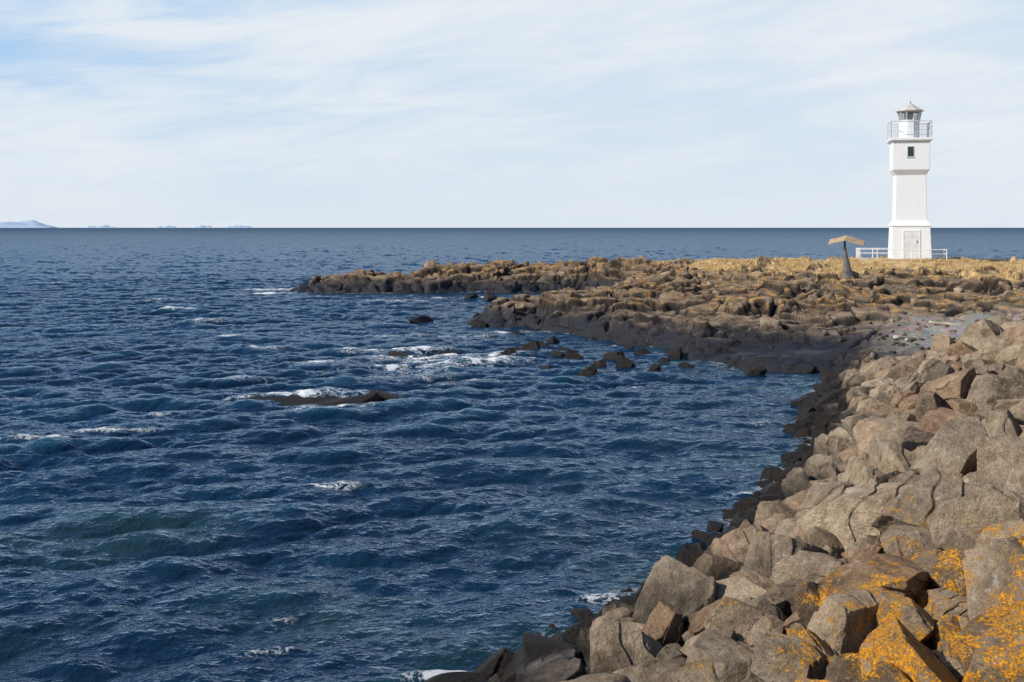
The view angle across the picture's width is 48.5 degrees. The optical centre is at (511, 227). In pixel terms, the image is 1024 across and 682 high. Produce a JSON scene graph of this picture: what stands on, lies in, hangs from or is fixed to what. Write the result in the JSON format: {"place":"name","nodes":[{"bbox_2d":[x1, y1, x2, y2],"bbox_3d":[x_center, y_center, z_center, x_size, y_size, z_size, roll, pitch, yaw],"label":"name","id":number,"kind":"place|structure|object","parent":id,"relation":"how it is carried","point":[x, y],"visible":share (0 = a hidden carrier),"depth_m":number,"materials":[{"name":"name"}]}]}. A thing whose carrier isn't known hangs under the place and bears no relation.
{"place":"outdoors","nodes":[
{"label":"outdoors","id":0,"kind":"place"},
{"bbox_2d":[0,220,57,227],"bbox_3d":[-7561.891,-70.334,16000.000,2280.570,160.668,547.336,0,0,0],"label":"hills","id":1,"kind":"structure","parent":0,"point":[29,224],"depth_m":15849.58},
{"bbox_2d":[0,228,1023,681],"bbox_3d":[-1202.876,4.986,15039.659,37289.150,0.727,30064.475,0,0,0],"label":"sea","id":2,"kind":"structure","parent":0,"point":[176,504],"depth_m":25.35,"materials":[{"name":"liquid"}]},
{"bbox_2d":[247,395,336,405],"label":"boulder","id":3,"kind":"object","parent":2,"relation":"in","point":[296,400],"visible":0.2,"depth_m":32.50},
{"bbox_2d":[314,393,380,405],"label":"boulder","id":4,"kind":"object","parent":2,"relation":"in","point":[372,397],"visible":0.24,"depth_m":32.02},
{"bbox_2d":[368,389,405,400],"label":"boulder","id":5,"kind":"object","parent":2,"relation":"in","point":[384,395],"visible":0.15,"depth_m":32.88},
{"bbox_2d":[424,671,487,681],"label":"boulder","id":6,"kind":"object","parent":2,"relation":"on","point":[462,676],"visible":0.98,"depth_m":11.33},
{"bbox_2d":[615,355,634,367],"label":"boulder","id":7,"kind":"object","parent":2,"relation":"in","point":[622,361],"visible":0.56,"depth_m":40.99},
{"bbox_2d":[744,365,766,374],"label":"boulder","id":8,"kind":"object","parent":2,"relation":"in","point":[757,370],"visible":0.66,"depth_m":38.58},
{"bbox_2d":[813,411,843,428],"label":"boulder","id":9,"kind":"object","parent":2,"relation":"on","point":[822,421],"visible":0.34,"depth_m":26.58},
{"bbox_2d":[0,0,1023,227],"label":"sky","id":10,"kind":"structure","parent":0,"point":[114,113],"materials":[{"name":"white"}]},
{"bbox_2d":[290,255,1023,681],"bbox_3d":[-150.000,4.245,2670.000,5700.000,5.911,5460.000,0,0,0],"label":"ground","id":11,"kind":"structure","parent":0,"point":[672,309],"depth_m":56.04,"materials":[{"name":"stone"}]},
{"bbox_2d":[473,647,513,679],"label":"boulder","id":12,"kind":"object","parent":11,"relation":"on","point":[494,663],"visible":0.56,"depth_m":12.52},
{"bbox_2d":[501,646,524,681],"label":"boulder","id":13,"kind":"object","parent":11,"relation":"on","point":[514,663],"visible":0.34,"depth_m":12.32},
{"bbox_2d":[515,649,575,681],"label":"boulder","id":14,"kind":"object","parent":11,"relation":"on","point":[524,670],"visible":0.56,"depth_m":11.26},
{"bbox_2d":[522,633,581,662],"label":"boulder","id":15,"kind":"object","parent":11,"relation":"on","point":[536,646],"visible":0.48,"depth_m":11.91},
{"bbox_2d":[523,657,582,681],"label":"boulder","id":16,"kind":"object","parent":11,"relation":"on","point":[557,669],"visible":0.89,"depth_m":10.77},
{"bbox_2d":[562,627,580,644],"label":"boulder","id":17,"kind":"object","parent":11,"relation":"on","point":[570,635],"visible":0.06,"depth_m":12.44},
{"bbox_2d":[569,608,595,621],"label":"boulder","id":18,"kind":"object","parent":11,"relation":"on","point":[581,614],"visible":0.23,"depth_m":14.40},
{"bbox_2d":[576,628,589,658],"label":"boulder","id":19,"kind":"object","parent":11,"relation":"on","point":[582,644],"visible":0.2,"depth_m":11.94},
{"bbox_2d":[603,607,632,618],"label":"boulder","id":20,"kind":"object","parent":11,"relation":"on","point":[620,612],"visible":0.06,"depth_m":11.94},
{"bbox_2d":[590,616,661,673],"bbox_3d":[1.049,4.209,10.504,0.819,0.833,1.078,6,34,16],"label":"boulder","id":21,"kind":"object","parent":11,"relation":"on","point":[615,645],"visible":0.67,"depth_m":10.51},
{"bbox_2d":[612,660,679,681],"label":"boulder","id":22,"kind":"object","parent":11,"relation":"on","point":[650,671],"visible":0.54,"depth_m":9.44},
{"bbox_2d":[641,602,683,647],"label":"boulder","id":23,"kind":"object","parent":11,"relation":"on","point":[664,625],"visible":0.62,"depth_m":11.12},
{"bbox_2d":[654,646,686,666],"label":"boulder","id":24,"kind":"object","parent":11,"relation":"on","point":[677,657],"visible":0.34,"depth_m":9.97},
{"bbox_2d":[633,555,718,631],"bbox_3d":[1.784,3.927,11.863,1.119,0.723,0.977,5,38,23],"label":"boulder","id":25,"kind":"object","parent":11,"relation":"on","point":[685,589],"visible":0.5,"depth_m":11.69,"materials":[{"name":"stone"}]},
{"bbox_2d":[335,260,1023,681],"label":"rubble","id":26,"kind":"object","parent":11,"relation":"on","point":[831,390],"visible":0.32,"depth_m":25.61,"materials":[{"name":"stone"}]},
{"bbox_2d":[676,542,707,567],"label":"boulder","id":27,"kind":"object","parent":11,"relation":"on","point":[689,556],"visible":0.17,"depth_m":15.69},
{"bbox_2d":[688,606,714,636],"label":"boulder","id":28,"kind":"object","parent":11,"relation":"on","point":[696,626],"visible":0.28,"depth_m":10.70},
{"bbox_2d":[691,529,713,542],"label":"boulder","id":29,"kind":"object","parent":11,"relation":"on","point":[705,537],"visible":0.25,"depth_m":18.11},
{"bbox_2d":[680,629,735,655],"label":"boulder","id":30,"kind":"object","parent":11,"relation":"on","point":[730,633],"visible":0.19,"depth_m":10.23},
{"bbox_2d":[693,552,743,580],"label":"boulder","id":31,"kind":"object","parent":11,"relation":"on","point":[715,566],"visible":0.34,"depth_m":12.77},
{"bbox_2d":[686,629,757,681],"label":"boulder","id":32,"kind":"object","parent":11,"relation":"on","point":[730,658],"visible":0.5,"depth_m":9.64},
{"bbox_2d":[709,525,768,562],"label":"boulder","id":33,"kind":"object","parent":11,"relation":"on","point":[733,544],"visible":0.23,"depth_m":13.32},
{"bbox_2d":[716,575,766,601],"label":"boulder","id":34,"kind":"object","parent":11,"relation":"on","point":[740,588],"visible":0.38,"depth_m":11.59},
{"bbox_2d":[704,596,784,643],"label":"boulder","id":35,"kind":"object","parent":11,"relation":"on","point":[740,618],"visible":0.49,"depth_m":10.39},
{"bbox_2d":[737,497,760,511],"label":"boulder","id":36,"kind":"object","parent":11,"relation":"on","point":[745,503],"visible":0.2,"depth_m":19.44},
{"bbox_2d":[729,569,775,590],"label":"boulder","id":37,"kind":"object","parent":11,"relation":"on","point":[766,583],"visible":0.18,"depth_m":11.90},
{"bbox_2d":[746,616,782,646],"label":"boulder","id":38,"kind":"object","parent":11,"relation":"on","point":[768,624],"visible":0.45,"depth_m":10.16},
{"bbox_2d":[743,596,786,621],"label":"boulder","id":39,"kind":"object","parent":11,"relation":"on","point":[763,604],"visible":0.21,"depth_m":10.80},
{"bbox_2d":[760,467,782,481],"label":"boulder","id":40,"kind":"object","parent":11,"relation":"on","point":[772,473],"visible":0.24,"depth_m":22.34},
{"bbox_2d":[758,595,787,611],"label":"boulder","id":41,"kind":"object","parent":11,"relation":"on","point":[780,603],"visible":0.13,"depth_m":11.04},
{"bbox_2d":[754,500,796,525],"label":"boulder","id":42,"kind":"object","parent":11,"relation":"on","point":[766,510],"visible":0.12,"depth_m":15.23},
{"bbox_2d":[760,513,790,532],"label":"boulder","id":43,"kind":"object","parent":11,"relation":"on","point":[770,524],"visible":0.1,"depth_m":14.51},
{"bbox_2d":[762,579,801,617],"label":"boulder","id":44,"kind":"object","parent":11,"relation":"on","point":[785,589],"visible":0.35,"depth_m":11.14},
{"bbox_2d":[741,529,827,579],"bbox_3d":[2.950,3.670,12.369,1.022,0.716,0.932,-7,-17,41],"label":"boulder","id":45,"kind":"object","parent":11,"relation":"on","point":[766,551],"visible":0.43,"depth_m":12.22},
{"bbox_2d":[775,517,796,535],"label":"boulder","id":46,"kind":"object","parent":11,"relation":"on","point":[786,526],"visible":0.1,"depth_m":13.83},
{"bbox_2d":[751,632,825,681],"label":"boulder","id":47,"kind":"object","parent":11,"relation":"on","point":[781,658],"visible":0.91,"depth_m":9.22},
{"bbox_2d":[782,489,807,511],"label":"boulder","id":48,"kind":"object","parent":11,"relation":"on","point":[794,501],"visible":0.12,"depth_m":16.30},
{"bbox_2d":[781,467,809,497],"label":"boulder","id":49,"kind":"object","parent":11,"relation":"on","point":[795,480],"visible":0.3,"depth_m":17.96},
{"bbox_2d":[795,581,819,626],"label":"boulder","id":50,"kind":"object","parent":11,"relation":"on","point":[807,595],"visible":0.23,"depth_m":10.42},
{"bbox_2d":[769,550,846,583],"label":"boulder","id":51,"kind":"object","parent":11,"relation":"on","point":[806,566],"visible":0.45,"depth_m":11.78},
{"bbox_2d":[786,626,837,657],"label":"boulder","id":52,"kind":"object","parent":11,"relation":"on","point":[819,645],"visible":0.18,"depth_m":9.48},
{"bbox_2d":[803,454,842,476],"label":"boulder","id":53,"kind":"object","parent":11,"relation":"on","point":[813,462],"visible":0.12,"depth_m":18.91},
{"bbox_2d":[808,462,838,479],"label":"boulder","id":54,"kind":"object","parent":11,"relation":"on","point":[825,470],"visible":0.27,"depth_m":18.13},
{"bbox_2d":[805,526,842,555],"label":"boulder","id":55,"kind":"object","parent":11,"relation":"on","point":[820,537],"visible":0.49,"depth_m":12.65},
{"bbox_2d":[799,480,853,511],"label":"boulder","id":56,"kind":"object","parent":11,"relation":"on","point":[819,491],"visible":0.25,"depth_m":14.97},
{"bbox_2d":[813,433,847,455],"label":"boulder","id":57,"kind":"object","parent":11,"relation":"on","point":[826,445],"visible":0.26,"depth_m":20.42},
{"bbox_2d":[653,256,1023,283],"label":"grass","id":58,"kind":"structure","parent":11,"relation":"on","point":[802,265],"depth_m":71.51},
{"bbox_2d":[828,426,852,441],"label":"boulder","id":59,"kind":"object","parent":11,"relation":"on","point":[839,433],"visible":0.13,"depth_m":21.35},
{"bbox_2d":[822,653,860,681],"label":"boulder","id":60,"kind":"object","parent":11,"relation":"on","point":[843,667],"visible":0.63,"depth_m":9.01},
{"bbox_2d":[806,587,883,654],"bbox_3d":[2.933,3.525,9.947,0.573,0.744,1.042,0,0,40],"label":"boulder","id":61,"kind":"object","parent":11,"relation":"on","point":[842,621],"visible":0.53,"depth_m":9.66,"materials":[{"name":"stone"}]},
{"bbox_2d":[828,235,864,278],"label":"sculpture","id":62,"kind":"object","parent":11,"relation":"on","point":[847,272],"visible":0.91,"depth_m":63.90,"materials":[{"name":"metal"}]},
{"bbox_2d":[796,482,912,557],"bbox_3d":[4.054,3.439,12.808,0.827,1.179,1.446,11,-32,-41],"label":"boulder","id":63,"kind":"object","parent":11,"relation":"on","point":[846,517],"visible":0.44,"depth_m":12.67,"materials":[{"name":"stone"}]},
{"bbox_2d":[846,386,874,403],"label":"boulder","id":64,"kind":"object","parent":11,"relation":"on","point":[852,392],"visible":0.26,"depth_m":27.06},
{"bbox_2d":[841,544,884,562],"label":"boulder","id":65,"kind":"object","parent":11,"relation":"on","point":[848,556],"visible":0.4,"depth_m":11.85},
{"bbox_2d":[841,412,885,430],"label":"boulder","id":66,"kind":"object","parent":11,"relation":"on","point":[849,422],"visible":0.15,"depth_m":21.85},
{"bbox_2d":[849,462,880,482],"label":"boulder","id":67,"kind":"object","parent":11,"relation":"on","point":[856,468],"visible":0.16,"depth_m":15.73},
{"bbox_2d":[853,465,884,485],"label":"boulder","id":68,"kind":"object","parent":11,"relation":"on","point":[867,472],"visible":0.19,"depth_m":15.19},
{"bbox_2d":[861,535,884,553],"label":"boulder","id":69,"kind":"object","parent":11,"relation":"on","point":[868,540],"visible":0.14,"depth_m":11.98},
{"bbox_2d":[817,552,930,606],"bbox_3d":[3.422,3.397,10.568,1.409,0.661,1.047,0,-2,-21],"label":"boulder","id":70,"kind":"object","parent":11,"relation":"on","point":[904,576],"visible":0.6,"depth_m":10.39,"materials":[{"name":"stone"}]},
{"bbox_2d":[863,471,901,483],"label":"boulder","id":71,"kind":"object","parent":11,"relation":"on","point":[882,478],"visible":0.16,"depth_m":14.38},
{"bbox_2d":[873,392,895,403],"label":"boulder","id":72,"kind":"object","parent":11,"relation":"on","point":[885,397],"visible":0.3,"depth_m":23.28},
{"bbox_2d":[853,418,921,454],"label":"boulder","id":73,"kind":"object","parent":11,"relation":"on","point":[864,429],"visible":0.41,"depth_m":19.13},
{"bbox_2d":[880,441,916,472],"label":"boulder","id":74,"kind":"object","parent":11,"relation":"on","point":[896,456],"visible":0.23,"depth_m":15.28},
{"bbox_2d":[868,425,934,462],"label":"boulder","id":75,"kind":"object","parent":11,"relation":"on","point":[910,437],"visible":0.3,"depth_m":16.42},
{"bbox_2d":[886,411,916,421],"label":"boulder","id":76,"kind":"object","parent":11,"relation":"on","point":[901,415],"visible":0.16,"depth_m":19.67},
{"bbox_2d":[889,391,917,404],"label":"boulder","id":77,"kind":"object","parent":11,"relation":"on","point":[899,397],"visible":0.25,"depth_m":22.68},
{"bbox_2d":[875,590,934,644],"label":"boulder","id":78,"kind":"object","parent":11,"relation":"on","point":[915,619],"visible":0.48,"depth_m":9.53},
{"bbox_2d":[889,354,925,380],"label":"boulder","id":79,"kind":"object","parent":11,"relation":"on","point":[903,369],"visible":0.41,"depth_m":26.74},
{"bbox_2d":[895,373,919,391],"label":"boulder","id":80,"kind":"object","parent":11,"relation":"on","point":[904,382],"visible":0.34,"depth_m":24.22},
{"bbox_2d":[894,471,921,484],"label":"boulder","id":81,"kind":"object","parent":11,"relation":"on","point":[910,477],"visible":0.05,"depth_m":13.63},
{"bbox_2d":[859,616,958,681],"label":"boulder","id":82,"kind":"object","parent":11,"relation":"on","point":[902,647],"visible":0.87,"depth_m":8.32,"materials":[{"name":"stone"}]},
{"bbox_2d":[880,524,941,558],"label":"boulder","id":83,"kind":"object","parent":11,"relation":"on","point":[904,540],"visible":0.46,"depth_m":11.40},
{"bbox_2d":[911,549,937,589],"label":"boulder","id":84,"kind":"object","parent":11,"relation":"on","point":[918,556],"visible":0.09,"depth_m":10.84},
{"bbox_2d":[870,466,988,532],"bbox_3d":[4.587,3.101,12.002,1.290,0.825,1.186,29,-26,21],"label":"boulder","id":85,"kind":"object","parent":11,"relation":"on","point":[916,503],"visible":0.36,"depth_m":11.87,"materials":[{"name":"stone"}]},
{"bbox_2d":[915,390,953,421],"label":"boulder","id":86,"kind":"object","parent":11,"relation":"on","point":[927,400],"visible":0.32,"depth_m":19.34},
{"bbox_2d":[917,359,954,388],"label":"boulder","id":87,"kind":"object","parent":11,"relation":"on","point":[932,369],"visible":0.4,"depth_m":22.75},
{"bbox_2d":[916,587,967,624],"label":"boulder","id":88,"kind":"object","parent":11,"relation":"on","point":[936,604],"visible":0.54,"depth_m":10.01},
{"bbox_2d":[920,547,966,599],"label":"boulder","id":89,"kind":"object","parent":11,"relation":"on","point":[944,568],"visible":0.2,"depth_m":10.32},
{"bbox_2d":[931,334,955,350],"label":"boulder","id":90,"kind":"object","parent":11,"relation":"on","point":[943,342],"visible":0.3,"depth_m":27.14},
{"bbox_2d":[931,615,960,651],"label":"boulder","id":91,"kind":"object","parent":11,"relation":"on","point":[946,627],"visible":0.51,"depth_m":9.43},
{"bbox_2d":[920,368,975,400],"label":"boulder","id":92,"kind":"object","parent":11,"relation":"on","point":[956,385],"visible":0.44,"depth_m":20.82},
{"bbox_2d":[909,416,987,475],"bbox_3d":[5.591,3.070,14.562,1.502,1.113,0.950,-30,24,-28],"label":"boulder","id":93,"kind":"object","parent":11,"relation":"on","point":[950,448],"visible":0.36,"depth_m":14.18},
{"bbox_2d":[938,651,963,681],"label":"boulder","id":94,"kind":"object","parent":11,"relation":"on","point":[953,666],"visible":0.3,"depth_m":8.62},
{"bbox_2d":[921,407,982,433],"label":"boulder","id":95,"kind":"object","parent":11,"relation":"on","point":[933,421],"visible":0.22,"depth_m":17.59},
{"bbox_2d":[939,528,975,550],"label":"boulder","id":96,"kind":"object","parent":11,"relation":"on","point":[954,539],"visible":0.4,"depth_m":11.23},
{"bbox_2d":[946,341,977,355],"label":"boulder","id":97,"kind":"object","parent":11,"relation":"on","point":[958,348],"visible":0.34,"depth_m":25.11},
{"bbox_2d":[948,398,978,416],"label":"boulder","id":98,"kind":"object","parent":11,"relation":"on","point":[971,408],"visible":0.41,"depth_m":19.61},
{"bbox_2d":[957,324,986,349],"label":"boulder","id":99,"kind":"object","parent":11,"relation":"on","point":[971,335],"visible":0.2,"depth_m":26.37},
{"bbox_2d":[930,490,1023,550],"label":"boulder","id":100,"kind":"object","parent":11,"relation":"on","point":[973,515],"visible":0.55,"depth_m":11.28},
{"bbox_2d":[968,359,989,374],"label":"boulder","id":101,"kind":"object","parent":11,"relation":"on","point":[979,367],"visible":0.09,"depth_m":21.27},
{"bbox_2d":[960,352,999,368],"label":"boulder","id":102,"kind":"object","parent":11,"relation":"on","point":[967,360],"visible":0.32,"depth_m":22.40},
{"bbox_2d":[941,600,1023,674],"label":"boulder","id":103,"kind":"object","parent":11,"relation":"on","point":[957,645],"visible":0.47,"depth_m":8.80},
{"bbox_2d":[967,373,999,409],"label":"boulder","id":104,"kind":"object","parent":11,"relation":"on","point":[982,391],"visible":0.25,"depth_m":19.75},
{"bbox_2d":[971,319,1003,335],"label":"boulder","id":105,"kind":"object","parent":11,"relation":"on","point":[986,327],"visible":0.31,"depth_m":26.63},
{"bbox_2d":[962,606,1023,681],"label":"boulder","id":106,"kind":"object","parent":11,"relation":"on","point":[997,649],"visible":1,"depth_m":7.95,"materials":[{"name":"stone"}]},
{"bbox_2d":[963,535,1023,619],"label":"boulder","id":107,"kind":"object","parent":11,"relation":"on","point":[993,570],"visible":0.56,"depth_m":9.44,"materials":[{"name":"stone"}]},
{"bbox_2d":[978,335,1011,352],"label":"boulder","id":108,"kind":"object","parent":11,"relation":"on","point":[989,343],"visible":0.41,"depth_m":23.86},
{"bbox_2d":[985,363,1005,374],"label":"boulder","id":109,"kind":"object","parent":11,"relation":"on","point":[995,368],"visible":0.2,"depth_m":21.66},
{"bbox_2d":[972,457,1022,491],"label":"boulder","id":110,"kind":"object","parent":11,"relation":"on","point":[1002,474],"visible":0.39,"depth_m":12.66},
{"bbox_2d":[974,436,1023,472],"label":"boulder","id":111,"kind":"object","parent":11,"relation":"on","point":[1010,449],"visible":0.48,"depth_m":13.52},
{"bbox_2d":[975,518,1023,546],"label":"boulder","id":112,"kind":"object","parent":11,"relation":"on","point":[1003,530],"visible":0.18,"depth_m":11.01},
{"bbox_2d":[986,409,1022,436],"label":"boulder","id":113,"kind":"object","parent":11,"relation":"on","point":[1002,422],"visible":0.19,"depth_m":15.52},
{"bbox_2d":[991,365,1023,410],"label":"boulder","id":114,"kind":"object","parent":11,"relation":"on","point":[1010,383],"visible":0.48,"depth_m":18.15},
{"bbox_2d":[994,343,1023,365],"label":"boulder","id":115,"kind":"object","parent":11,"relation":"on","point":[1008,355],"visible":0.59,"depth_m":22.03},
{"bbox_2d":[994,396,1023,409],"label":"boulder","id":116,"kind":"object","parent":11,"relation":"on","point":[1005,403],"visible":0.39,"depth_m":16.84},
{"bbox_2d":[1009,324,1023,345],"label":"boulder","id":117,"kind":"object","parent":11,"relation":"on","point":[1017,335],"visible":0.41,"depth_m":23.04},
{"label":"terrace","id":118,"kind":"object","parent":11,"relation":"on","visible":0},
{"bbox_2d":[856,248,946,258],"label":"railing","id":119,"kind":"object","parent":118,"relation":"on","point":[872,252],"visible":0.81,"depth_m":73.12,"materials":[{"name":"metal"}]},
{"bbox_2d":[887,100,932,258],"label":"lighthouse","id":120,"kind":"object","parent":118,"relation":"on","point":[909,225],"visible":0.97,"depth_m":73.30,"materials":[{"name":"white paint"}]},
{"bbox_2d":[903,230,919,258],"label":"door","id":121,"kind":"structure","parent":120,"relation":"in","point":[911,238],"depth_m":73.11,"materials":[{"name":"grey paint"}]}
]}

